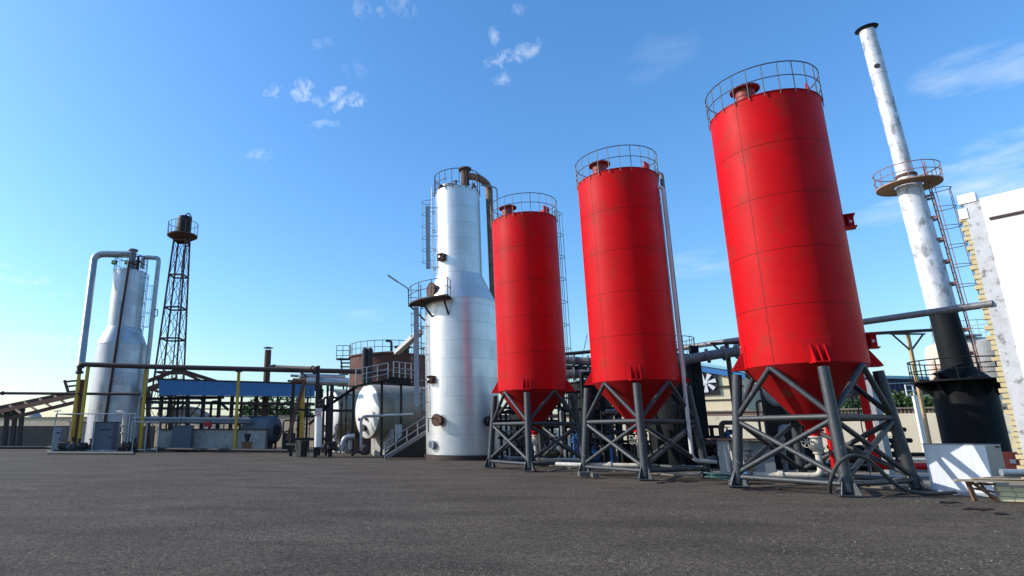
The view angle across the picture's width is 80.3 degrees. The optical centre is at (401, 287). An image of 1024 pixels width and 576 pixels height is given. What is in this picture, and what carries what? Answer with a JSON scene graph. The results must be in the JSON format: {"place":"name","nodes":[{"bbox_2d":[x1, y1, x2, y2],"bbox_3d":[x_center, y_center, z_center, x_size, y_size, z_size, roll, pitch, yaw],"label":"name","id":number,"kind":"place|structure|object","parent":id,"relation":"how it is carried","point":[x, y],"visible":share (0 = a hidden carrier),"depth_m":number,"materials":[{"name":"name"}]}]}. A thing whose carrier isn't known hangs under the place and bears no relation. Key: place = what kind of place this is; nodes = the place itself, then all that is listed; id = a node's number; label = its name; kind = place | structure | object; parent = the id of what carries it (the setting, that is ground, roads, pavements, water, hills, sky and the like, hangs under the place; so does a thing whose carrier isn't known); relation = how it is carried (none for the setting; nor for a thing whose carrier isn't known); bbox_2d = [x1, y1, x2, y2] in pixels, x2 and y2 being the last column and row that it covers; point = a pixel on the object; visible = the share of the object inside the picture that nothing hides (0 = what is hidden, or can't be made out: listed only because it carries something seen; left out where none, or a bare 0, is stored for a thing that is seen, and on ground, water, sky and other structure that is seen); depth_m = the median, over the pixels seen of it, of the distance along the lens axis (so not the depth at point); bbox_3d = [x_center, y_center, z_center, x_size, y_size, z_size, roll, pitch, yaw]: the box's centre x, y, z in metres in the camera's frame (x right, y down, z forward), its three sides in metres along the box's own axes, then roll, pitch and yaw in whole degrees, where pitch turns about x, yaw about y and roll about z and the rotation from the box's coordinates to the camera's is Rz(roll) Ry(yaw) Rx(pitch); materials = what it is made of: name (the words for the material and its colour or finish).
{"place":"outdoors","nodes":[
{"label":"outdoors","id":0,"kind":"place"},
{"bbox_2d":[174,406,212,415],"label":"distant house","id":1,"kind":"structure","parent":0,"point":[197,412],"depth_m":146.53,"materials":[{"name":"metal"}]},
{"bbox_2d":[394,329,423,354],"bbox_3d":[0.488,4.466,48.324,0.500,0.849,8.225,3,-14,-12],"label":"diagonal duct","id":2,"kind":"object","parent":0,"point":[402,347],"visible":0.86,"depth_m":48.44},
{"bbox_2d":[0,446,1023,575],"bbox_3d":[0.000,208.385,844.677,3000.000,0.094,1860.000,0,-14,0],"label":"ground","id":3,"kind":"structure","parent":0,"point":[252,549],"depth_m":11.22,"materials":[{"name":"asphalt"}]},
{"bbox_2d":[68,421,86,441],"bbox_3d":[-30.406,14.932,60.175,6.300,2.800,1.500,0,-14,0],"label":"machine housing","id":4,"kind":"object","parent":3,"relation":"on","point":[83,431],"visible":0.11,"depth_m":59.71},
{"bbox_2d":[0,426,155,446],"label":"kerb wall","id":5,"kind":"structure","parent":3,"relation":"on","point":[37,435],"depth_m":72.48,"materials":[{"name":"concrete"}]},
{"bbox_2d":[47,450,132,453],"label":"kerb slab","id":6,"kind":"structure","parent":3,"relation":"on","point":[88,452],"depth_m":49.04,"materials":[{"name":"concrete"}]},
{"bbox_2d":[52,426,67,449],"bbox_3d":[-31.337,13.748,54.450,0.804,2.138,0.915,0,-14,0],"label":"control cabinet","id":7,"kind":"object","parent":6,"relation":"on","point":[60,432],"visible":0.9,"depth_m":54.16,"materials":[{"name":"grey metal"}]},
{"bbox_2d":[53,437,75,450],"bbox_3d":[-29.531,13.802,52.421,1.870,1.309,0.765,0,-14,0],"label":"pump","id":8,"kind":"object","parent":6,"relation":"on","point":[62,445],"visible":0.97,"depth_m":52.13,"materials":[{"name":"metal"}]},
{"bbox_2d":[70,371,82,441],"bbox_3d":[-30.729,11.517,55.864,0.600,7.388,0.300,0,-14,0],"label":"yellow post","id":9,"kind":"object","parent":6,"relation":"on","point":[75,405],"visible":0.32,"depth_m":55.88,"materials":[{"name":"metal"}]},
{"bbox_2d":[0,391,139,395],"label":"rusty header pipe","id":10,"kind":"object","parent":9,"relation":"attached to","point":[52,393],"visible":1,"depth_m":56.12,"materials":[{"name":"orange metal"}]},
{"bbox_2d":[69,379,84,449],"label":"rust column","id":11,"kind":"structure","parent":6,"relation":"on","point":[79,405],"depth_m":56.53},
{"bbox_2d":[73,439,91,450],"bbox_3d":[-27.890,13.876,52.402,1.650,1.155,0.675,3,-14,-11],"label":"pump","id":12,"kind":"object","parent":6,"relation":"on","point":[83,446],"visible":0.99,"depth_m":52.18,"materials":[{"name":"metal"}]},
{"bbox_2d":[76,366,89,449],"bbox_3d":[-28.896,10.829,53.973,0.600,7.822,0.300,0,-14,0],"label":"yellow post","id":13,"kind":"object","parent":6,"relation":"on","point":[80,427],"visible":0.82,"depth_m":53.99,"materials":[{"name":"metal"}]},
{"bbox_2d":[75,362,413,374],"bbox_3d":[-14.165,7.484,55.242,31.657,1.132,0.683,0,-14,-2],"label":"rusty header pipe","id":14,"kind":"object","parent":13,"relation":"attached to","point":[200,367],"visible":0.83,"depth_m":54.99,"materials":[{"name":"orange metal"}]},
{"bbox_2d":[269,364,315,370],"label":"branch pipe","id":15,"kind":"object","parent":14,"relation":"attached to","point":[312,368],"visible":0.77,"depth_m":51.53,"materials":[{"name":"grey metal"}]},
{"bbox_2d":[51,413,135,450],"bbox_3d":[-27.766,12.827,52.711,7.950,3.341,2.773,-6,-15,22],"label":"pipe railing","id":16,"kind":"object","parent":6,"relation":"on","point":[94,427],"visible":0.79,"depth_m":52.59,"materials":[{"name":"metal"}]},
{"bbox_2d":[91,422,119,449],"bbox_3d":[-26.437,13.202,52.961,1.955,2.491,0.915,0,-14,0],"label":"control cabinet","id":17,"kind":"object","parent":6,"relation":"on","point":[105,435],"visible":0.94,"depth_m":52.62,"materials":[{"name":"metal"}]},
{"bbox_2d":[116,411,127,442],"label":"elbow pipe","id":18,"kind":"object","parent":6,"relation":"on","point":[124,425],"visible":0.91,"depth_m":55.39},
{"bbox_2d":[117,438,138,451],"bbox_3d":[-24.047,13.839,52.411,1.760,1.232,0.720,4,-14,-17],"label":"pump","id":19,"kind":"object","parent":6,"relation":"on","point":[126,445],"visible":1,"depth_m":52.17,"materials":[{"name":"grey metal"}]},
{"bbox_2d":[130,422,159,451],"bbox_3d":[-23.061,13.344,53.357,2.547,2.643,0.104,0,-14,0],"label":"pipe railing","id":20,"kind":"object","parent":6,"relation":"on","point":[144,449],"visible":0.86,"depth_m":53.35,"materials":[{"name":"metal"}]},
{"bbox_2d":[0,370,215,446],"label":"steel canopy","id":21,"kind":"object","parent":3,"relation":"on","point":[15,408],"visible":0.53,"depth_m":65.86,"materials":[{"name":"metal"}]},
{"bbox_2d":[76,248,160,444],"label":"silver tower","id":22,"kind":"structure","parent":3,"relation":"on","point":[121,339],"depth_m":60.26,"materials":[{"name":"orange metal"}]},
{"bbox_2d":[116,422,121,449],"bbox_3d":[-26.901,14.030,56.278,1.000,2.700,1.000,0,-14,0],"label":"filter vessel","id":23,"kind":"object","parent":3,"relation":"on","point":[118,445],"visible":0.29,"depth_m":55.94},
{"bbox_2d":[138,369,147,450],"bbox_3d":[-24.184,11.271,55.512,0.600,7.700,0.300,0,-14,0],"label":"yellow post","id":24,"kind":"object","parent":3,"relation":"on","point":[143,408],"visible":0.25,"depth_m":55.42,"materials":[{"name":"metal"}]},
{"bbox_2d":[0,446,288,452],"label":"ground pipe","id":25,"kind":"object","parent":3,"relation":"on","point":[179,449],"visible":0.68,"depth_m":52.67,"materials":[{"name":"metal"}]},
{"bbox_2d":[0,415,324,446],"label":"boundary wall","id":26,"kind":"structure","parent":3,"relation":"on","point":[42,421],"depth_m":79.22,"materials":[{"name":"concrete"}]},
{"bbox_2d":[151,213,198,431],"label":"lattice tower","id":27,"kind":"structure","parent":3,"relation":"on","point":[182,234],"depth_m":84.11,"materials":[{"name":"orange metal"}]},
{"bbox_2d":[171,425,194,447],"bbox_3d":[-20.222,13.847,54.882,1.900,2.290,0.750,0,-14,0],"label":"metal cabinet","id":28,"kind":"object","parent":3,"relation":"on","point":[182,436],"visible":0.82,"depth_m":54.64,"materials":[{"name":"metal"}]},
{"bbox_2d":[157,429,267,448],"bbox_3d":[-17.705,14.402,56.393,10.162,2.031,2.400,0,-14,0],"label":"concrete trough","id":29,"kind":"object","parent":3,"relation":"on","point":[212,438],"visible":0.68,"depth_m":55.38,"materials":[{"name":"grey concrete"}]},
{"bbox_2d":[241,434,251,448],"bbox_3d":[-14.364,14.252,55.654,1.150,1.971,1.020,0,-14,0],"label":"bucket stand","id":30,"kind":"object","parent":29,"relation":"on","point":[246,444],"visible":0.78,"depth_m":55.25,"materials":[{"name":"metal"}]},
{"bbox_2d":[145,378,323,448],"bbox_3d":[-18.471,12.992,61.020,20.887,6.970,7.402,0,-14,0],"label":"blue canopy","id":31,"kind":"object","parent":3,"relation":"on","point":[195,389],"visible":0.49,"depth_m":59.65,"materials":[{"name":"blue painted metal"},{"name":"dark steel"},{"name":"dark rust steel"}]},
{"bbox_2d":[133,419,250,424],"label":"service pipe","id":32,"kind":"object","parent":31,"relation":"attached to","point":[180,422],"visible":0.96,"depth_m":56.93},
{"bbox_2d":[133,416,250,420],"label":"service pipe","id":33,"kind":"object","parent":31,"relation":"attached to","point":[190,418],"visible":1,"depth_m":57.03,"materials":[{"name":"metal"}]},
{"bbox_2d":[261,347,272,415],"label":"flue pipe","id":34,"kind":"object","parent":31,"relation":"on","point":[266,375],"visible":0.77,"depth_m":61.37,"materials":[{"name":"metal"}]},
{"bbox_2d":[233,371,242,447],"bbox_3d":[-15.517,11.517,55.864,0.600,7.386,0.300,0,-14,0],"label":"yellow post","id":35,"kind":"object","parent":3,"relation":"on","point":[236,410],"visible":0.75,"depth_m":55.79,"materials":[{"name":"metal"}]},
{"bbox_2d":[241,416,281,448],"bbox_3d":[-13.510,14.143,57.885,3.420,3.243,2.600,-6,-15,24],"label":"boiler drum","id":36,"kind":"object","parent":3,"relation":"on","point":[272,425],"visible":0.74,"depth_m":57.09,"materials":[{"name":"metal"}]},
{"bbox_2d":[238,396,308,414],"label":"broadleaf tree","id":37,"kind":"object","parent":3,"relation":"on","point":[249,412],"visible":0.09,"depth_m":87.72,"materials":[{"name":"green plant"}]},
{"bbox_2d":[259,405,313,414],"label":"broadleaf tree","id":38,"kind":"object","parent":3,"relation":"on","point":[309,413],"visible":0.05,"depth_m":86.58,"materials":[{"name":"green plant"}]},
{"bbox_2d":[282,430,295,448],"bbox_3d":[-10.722,14.359,56.616,1.128,1.920,0.880,0,-14,0],"label":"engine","id":39,"kind":"object","parent":3,"relation":"on","point":[284,442],"visible":0.55,"depth_m":56.23,"materials":[{"name":"metal"}]},
{"bbox_2d":[288,437,308,456],"bbox_3d":[-7.018,10.883,40.754,1.296,1.333,0.916,9,-16,-33],"label":"scrap bin","id":40,"kind":"object","parent":3,"relation":"on","point":[301,447],"visible":1,"depth_m":40.63,"materials":[{"name":"metal"}]},
{"bbox_2d":[286,366,353,456],"bbox_3d":[-5.908,9.146,44.072,5.216,6.384,4.086,0,-14,0],"label":"pipe rack","id":41,"kind":"object","parent":3,"relation":"on","point":[318,379],"visible":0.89,"depth_m":43.08,"materials":[{"name":"metal"}]},
{"bbox_2d":[320,433,368,454],"bbox_3d":[-4.061,11.065,42.158,3.576,1.473,1.341,0,-14,0],"label":"pipe manifold","id":42,"kind":"object","parent":41,"relation":"attached to","point":[345,443],"visible":0.98,"depth_m":41.96,"materials":[{"name":"grey metal"}]},
{"bbox_2d":[360,413,412,446],"bbox_3d":[-1.074,10.305,42.262,3.837,2.788,0.200,0,-14,0],"label":"grey bent pipe","id":43,"kind":"object","parent":42,"relation":"attached to","point":[384,415],"visible":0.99,"depth_m":42.46,"materials":[{"name":"metal"}]},
{"bbox_2d":[322,389,362,452],"bbox_3d":[-3.588,11.897,53.293,7.260,5.423,4.224,8,-16,-29],"label":"horizontal tank","id":44,"kind":"object","parent":3,"relation":"on","point":[337,415],"visible":0.17,"depth_m":50.78,"materials":[{"name":"silver metal"}]},
{"bbox_2d":[323,361,413,455],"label":"walkway","id":45,"kind":"structure","parent":3,"relation":"on","point":[399,381],"depth_m":44.18,"materials":[{"name":"metal"}]},
{"bbox_2d":[336,339,425,449],"bbox_3d":[-1.568,11.736,64.991,9.040,11.298,8.804,13,-19,-43],"label":"platform","id":46,"kind":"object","parent":3,"relation":"on","point":[390,357],"visible":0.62,"depth_m":62.25,"materials":[{"name":"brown metal"}]},
{"bbox_2d":[355,385,425,454],"bbox_3d":[0.676,10.696,48.312,8.760,5.389,4.184,8,-16,-29],"label":"horizontal tank","id":47,"kind":"object","parent":3,"relation":"on","point":[368,402],"visible":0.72,"depth_m":46.02,"materials":[{"name":"silver metal"}]},
{"bbox_2d":[361,348,367,388],"bbox_3d":[-3.117,7.142,50.242,0.520,4.211,0.507,0,-14,0],"label":"standpipe","id":48,"kind":"object","parent":47,"relation":"on","point":[364,358],"visible":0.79,"depth_m":50.19,"materials":[{"name":"metal"}]},
{"bbox_2d":[367,348,372,382],"bbox_3d":[-2.685,7.142,50.242,0.520,4.211,0.507,0,-14,0],"label":"standpipe","id":49,"kind":"object","parent":47,"relation":"on","point":[369,358],"visible":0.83,"depth_m":50.20,"materials":[{"name":"metal"}]},
{"bbox_2d":[395,424,401,441],"bbox_3d":[-0.230,10.622,42.699,0.500,1.600,0.100,0,-14,0],"label":"flat panel","id":50,"kind":"object","parent":3,"relation":"on","point":[398,428],"visible":0.64,"depth_m":42.74,"materials":[{"name":"metal"}]},
{"bbox_2d":[382,416,425,459],"bbox_3d":[0.359,9.988,39.955,3.501,2.902,2.832,0,-14,0],"label":"steel stair","id":51,"kind":"object","parent":3,"relation":"on","point":[409,444],"visible":0.86,"depth_m":40.96,"materials":[{"name":"metal"}]},
{"bbox_2d":[388,166,500,460],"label":"silver tower","id":52,"kind":"structure","parent":3,"relation":"on","point":[457,303],"depth_m":38.87,"materials":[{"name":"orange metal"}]},
{"bbox_2d":[703,472,730,480],"bbox_3d":[10.426,6.220,19.543,1.056,0.338,0.897,0,-14,0],"label":"hose coil","id":53,"kind":"object","parent":3,"relation":"on","point":[727,477],"visible":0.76,"depth_m":19.32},
{"bbox_2d":[701,363,760,410],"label":"workshop building","id":54,"kind":"structure","parent":3,"relation":"on","point":[716,388],"depth_m":55.02,"materials":[{"name":"metal"}]},
{"bbox_2d":[502,405,1017,451],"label":"boundary wall","id":55,"kind":"structure","parent":3,"relation":"on","point":[908,421],"depth_m":48.44,"materials":[{"name":"concrete"}]},
{"bbox_2d":[503,455,1023,490],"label":"concrete pad","id":56,"kind":"object","parent":3,"relation":"on","point":[926,481],"visible":0.07,"depth_m":24.20,"materials":[{"name":"concrete"}]},
{"bbox_2d":[508,404,549,454],"bbox_3d":[9.195,9.976,42.857,2.940,4.195,2.940,0,-14,0],"label":"storage tank","id":57,"kind":"object","parent":56,"relation":"on","point":[513,428],"visible":0.05,"depth_m":42.14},
{"bbox_2d":[497,407,562,458],"bbox_3d":[8.099,8.659,37.413,4.397,4.164,1.903,0,-14,0],"label":"back pipe rack","id":58,"kind":"object","parent":56,"relation":"on","point":[501,438],"visible":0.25,"depth_m":37.22,"materials":[{"name":"metal"}]},
{"bbox_2d":[484,192,581,470],"bbox_3d":[6.621,2.102,29.775,4.495,13.241,3.963,6,-15,-24],"label":"red silo","id":59,"kind":"object","parent":56,"relation":"on","point":[533,387],"visible":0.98,"depth_m":28.52,"materials":[{"name":"paint"}]},
{"bbox_2d":[534,444,579,461],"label":"cream pipe","id":60,"kind":"object","parent":59,"relation":"attached to","point":[546,459],"visible":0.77,"depth_m":28.38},
{"bbox_2d":[545,446,564,457],"bbox_3d":[8.896,9.582,34.690,1.540,1.078,0.630,-3,-14,11],"label":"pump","id":61,"kind":"object","parent":56,"relation":"on","point":[554,453],"visible":0.53,"depth_m":34.44,"materials":[{"name":"metal"}]},
{"bbox_2d":[579,371,589,419],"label":"riser pipe","id":62,"kind":"object","parent":56,"relation":"on","point":[582,375],"visible":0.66,"depth_m":32.59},
{"bbox_2d":[560,391,612,460],"bbox_3d":[10.217,7.695,33.016,2.749,3.947,1.903,0,-14,0],"label":"back pipe rack","id":63,"kind":"object","parent":56,"relation":"on","point":[593,437],"visible":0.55,"depth_m":32.70,"materials":[{"name":"metal"}]},
{"bbox_2d":[550,378,623,447],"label":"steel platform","id":64,"kind":"structure","parent":56,"relation":"on","point":[558,427],"depth_m":36.80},
{"bbox_2d":[567,365,616,461],"bbox_3d":[11.228,7.439,35.242,2.590,5.503,2.590,0,-14,0],"label":"storage tank","id":65,"kind":"object","parent":56,"relation":"on","point":[575,385],"visible":0.17,"depth_m":34.30,"materials":[{"name":"grey metal"}]},
{"bbox_2d":[566,367,590,380],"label":"insulated pipe","id":66,"kind":"object","parent":65,"relation":"attached to","point":[575,374],"visible":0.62,"depth_m":34.41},
{"bbox_2d":[566,365,590,369],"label":"insulated pipe","id":67,"kind":"object","parent":66,"relation":"attached to","point":[578,367],"visible":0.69,"depth_m":34.57,"materials":[{"name":"metal"}]},
{"bbox_2d":[566,355,590,366],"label":"insulated pipe","id":68,"kind":"object","parent":67,"relation":"on","point":[585,361],"visible":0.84,"depth_m":34.57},
{"bbox_2d":[591,445,603,462],"bbox_3d":[10.166,8.761,31.174,1.430,1.001,0.585,3,-14,-11],"label":"pump","id":69,"kind":"object","parent":56,"relation":"on","point":[600,457],"visible":0.42,"depth_m":30.99,"materials":[{"name":"blue paint"}]},
{"bbox_2d":[597,407,651,462],"bbox_3d":[11.279,7.344,30.013,2.500,3.202,1.903,0,-14,0],"label":"back pipe rack","id":70,"kind":"object","parent":56,"relation":"on","point":[625,444],"visible":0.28,"depth_m":29.83,"materials":[{"name":"metal"}]},
{"bbox_2d":[575,144,717,479],"bbox_3d":[9.698,0.904,24.880,4.495,13.241,3.963,6,-15,-24],"label":"red silo","id":71,"kind":"object","parent":56,"relation":"on","point":[636,376],"visible":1,"depth_m":23.61,"materials":[{"name":"metal"}]},
{"bbox_2d":[555,462,639,467],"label":"cream pipe","id":72,"kind":"object","parent":71,"relation":"attached to","point":[610,464],"visible":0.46,"depth_m":23.79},
{"bbox_2d":[648,335,709,465],"bbox_3d":[14.203,5.891,30.988,2.900,6.486,2.794,0,-14,0],"label":"storage tank","id":73,"kind":"object","parent":56,"relation":"on","point":[670,456],"visible":0.25,"depth_m":29.82,"materials":[{"name":"metal"}]},
{"bbox_2d":[673,387,685,464],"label":"riser pipe","id":74,"kind":"object","parent":56,"relation":"on","point":[680,441],"visible":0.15,"depth_m":27.14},
{"bbox_2d":[692,420,732,469],"bbox_3d":[14.540,7.358,27.944,1.767,2.190,1.915,0,-14,0],"label":"back pipe rack","id":75,"kind":"object","parent":56,"relation":"on","point":[711,449],"visible":0.51,"depth_m":27.54,"materials":[{"name":"grey metal"}]},
{"bbox_2d":[710,342,739,402],"bbox_3d":[16.156,5.624,28.891,1.540,6.010,0.160,0,-14,0],"label":"pipe support","id":76,"kind":"object","parent":56,"relation":"on","point":[729,365],"visible":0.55,"depth_m":29.29,"materials":[{"name":"grey metal"}]},
{"bbox_2d":[677,344,740,366],"bbox_3d":[14.914,3.410,29.494,3.405,1.101,0.789,-4,-14,17],"label":"flanged pipe","id":77,"kind":"object","parent":76,"relation":"attached to","point":[723,353],"visible":0.81,"depth_m":29.15,"materials":[{"name":"metal"}]},
{"bbox_2d":[676,300,993,349],"bbox_3d":[17.530,2.158,27.759,0.260,0.277,15.308,7,-15,-27],"label":"overhead pipe","id":78,"kind":"object","parent":76,"relation":"on","point":[937,311],"visible":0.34,"depth_m":23.07,"materials":[{"name":"metal"}]},
{"bbox_2d":[702,438,780,474],"bbox_3d":[12.320,6.158,21.528,2.359,1.372,1.511,-5,-15,20],"label":"pump shelter","id":79,"kind":"object","parent":56,"relation":"on","point":[755,445],"visible":0.58,"depth_m":21.19,"materials":[{"name":"grey metal"}]},
{"bbox_2d":[778,425,788,471],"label":"riser pipe","id":80,"kind":"object","parent":56,"relation":"on","point":[783,461],"visible":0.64,"depth_m":23.08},
{"bbox_2d":[759,387,825,469],"bbox_3d":[18.014,6.190,27.447,2.304,4.223,3.137,-7,-15,27],"label":"storage tank","id":81,"kind":"object","parent":56,"relation":"on","point":[771,406],"visible":0.26,"depth_m":27.09,"materials":[{"name":"metal"}]},
{"bbox_2d":[750,474,928,480],"bbox_3d":[15.175,6.579,20.656,7.534,0.177,0.180,3,-14,-11],"label":"ground pipe","id":82,"kind":"object","parent":56,"relation":"on","point":[920,476],"visible":0.13,"depth_m":21.04,"materials":[{"name":"metal"}]},
{"bbox_2d":[826,427,912,471],"bbox_3d":[20.383,7.044,25.969,3.485,1.862,1.903,0,-14,0],"label":"back pipe rack","id":83,"kind":"object","parent":56,"relation":"on","point":[853,460],"visible":0.16,"depth_m":25.39,"materials":[{"name":"grey metal"}]},
{"bbox_2d":[865,380,895,473],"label":"steel column","id":84,"kind":"structure","parent":56,"relation":"on","point":[884,445],"depth_m":24.26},
{"bbox_2d":[857,374,927,469],"bbox_3d":[18.480,4.987,22.140,2.756,3.563,0.375,2,-14,-8],"label":"red pipe","id":85,"kind":"object","parent":56,"relation":"on","point":[861,383],"visible":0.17,"depth_m":21.88,"materials":[{"name":"metal"}]},
{"bbox_2d":[890,333,931,442],"bbox_3d":[32.666,6.755,37.468,2.240,7.891,0.160,0,-14,0],"label":"pipe support","id":86,"kind":"object","parent":56,"relation":"on","point":[910,348],"visible":0.91,"depth_m":37.77,"materials":[{"name":"orange metal"}]},
{"bbox_2d":[865,328,932,334],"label":"steel beam","id":87,"kind":"structure","parent":86,"relation":"on","point":[903,331],"depth_m":38.36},
{"bbox_2d":[855,22,1012,451],"bbox_3d":[24.734,-2.735,27.951,3.470,21.802,3.470,0,-14,0],"label":"stack furnace","id":88,"kind":"object","parent":56,"relation":"on","point":[961,389],"visible":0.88,"depth_m":26.88,"materials":[{"name":"silver metal"}]},
{"bbox_2d":[1002,452,1019,468],"bbox_3d":[23.678,6.819,23.025,0.600,0.900,0.600,0,-14,0],"label":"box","id":89,"kind":"object","parent":56,"relation":"on","point":[1011,461],"visible":0.51,"depth_m":22.89,"materials":[{"name":"red paint"}]},
{"bbox_2d":[705,60,932,496],"bbox_3d":[12.744,-0.460,19.304,4.495,13.241,3.963,6,-15,-24],"label":"red silo","id":90,"kind":"object","parent":3,"relation":"on","point":[807,359],"visible":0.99,"depth_m":18.07,"materials":[{"name":"metal"}]},
{"bbox_2d":[753,450,823,477],"bbox_3d":[11.761,5.372,18.123,1.898,0.897,0.256,-6,-15,24],"label":"cream pipe","id":91,"kind":"object","parent":90,"relation":"attached to","point":[819,472],"visible":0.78,"depth_m":17.87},
{"bbox_2d":[825,426,835,468],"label":"red pipe","id":92,"kind":"object","parent":90,"relation":"attached to","point":[830,449],"visible":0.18,"depth_m":18.88,"materials":[{"name":"metal"}]},
{"bbox_2d":[839,396,883,413],"bbox_3d":[40.272,11.928,52.674,5.724,5.100,4.861,0,-14,0],"label":"broadleaf tree","id":93,"kind":"object","parent":3,"relation":"on","point":[847,404],"visible":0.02,"depth_m":52.05,"materials":[{"name":"green plant"}]},
{"bbox_2d":[828,453,956,495],"bbox_3d":[13.081,4.933,15.756,3.527,1.087,0.686,0,-14,0],"label":"rubber hose","id":94,"kind":"object","parent":3,"relation":"on","point":[867,459],"visible":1,"depth_m":15.59,"materials":[{"name":"rubber"}]},
{"bbox_2d":[884,391,934,413],"bbox_3d":[44.534,11.830,52.886,6.396,5.389,4.993,-5,-15,21],"label":"broadleaf tree","id":95,"kind":"object","parent":3,"relation":"on","point":[898,403],"visible":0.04,"depth_m":52.29,"materials":[{"name":"green plant"}]},
{"bbox_2d":[893,390,934,412],"bbox_3d":[46.432,11.729,52.610,6.032,5.453,5.574,3,-14,-13],"label":"broadleaf tree","id":96,"kind":"object","parent":3,"relation":"on","point":[905,399],"visible":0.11,"depth_m":51.79,"materials":[{"name":"green plant"}]},
{"bbox_2d":[904,385,928,451],"bbox_3d":[39.850,10.006,45.200,2.326,5.250,0.235,0,-14,0],"label":"pipe","id":97,"kind":"object","parent":3,"relation":"on","point":[919,419],"visible":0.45,"depth_m":45.21,"materials":[{"name":"metal"}]},
{"bbox_2d":[924,319,1007,411],"bbox_3d":[49.577,8.534,51.446,5.685,11.078,5.685,0,-14,0],"label":"storage tank","id":98,"kind":"object","parent":3,"relation":"on","point":[983,345],"visible":0.22,"depth_m":50.04,"materials":[{"name":"metal"}]},
{"bbox_2d":[923,443,1009,496],"bbox_3d":[15.631,5.013,16.468,0.900,1.351,1.442,7,-15,-25],"label":"steel cabinet","id":99,"kind":"object","parent":3,"relation":"on","point":[947,463],"visible":0.81,"depth_m":16.23,"materials":[{"name":"grey metal"}]},
{"bbox_2d":[962,507,994,510],"bbox_3d":[12.280,4.699,12.631,0.702,0.086,0.104,-1,-14,2],"label":"scrap","id":100,"kind":"object","parent":3,"relation":"on","point":[979,509],"visible":1,"depth_m":12.63,"materials":[{"name":"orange metal"}]},
{"bbox_2d":[953,476,1023,500],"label":"plank trestle","id":101,"kind":"object","parent":3,"relation":"on","point":[970,482],"visible":1,"depth_m":14.56,"materials":[{"name":"wood"}]},
{"bbox_2d":[999,469,1023,475],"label":"pipe offcut","id":102,"kind":"object","parent":101,"relation":"on","point":[1011,472],"visible":1,"depth_m":14.66,"materials":[{"name":"metal"}]},
{"bbox_2d":[956,188,1023,477],"bbox_3d":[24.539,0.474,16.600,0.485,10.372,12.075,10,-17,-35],"label":"plastered building","id":103,"kind":"structure","parent":3,"relation":"on","point":[993,229],"depth_m":20.99,"materials":[{"name":"white paint"}]},
{"bbox_2d":[993,486,1023,501],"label":"brick stack","id":104,"kind":"object","parent":3,"relation":"on","point":[1010,494],"visible":1,"depth_m":14.34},
{"bbox_2d":[0,0,1023,416],"label":"sky","id":105,"kind":"structure","parent":0,"point":[305,142],"materials":[{"name":"blue"}]},
{"bbox_2d":[759,375,928,409],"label":"store building","id":106,"kind":"structure","parent":0,"point":[902,380],"depth_m":58.95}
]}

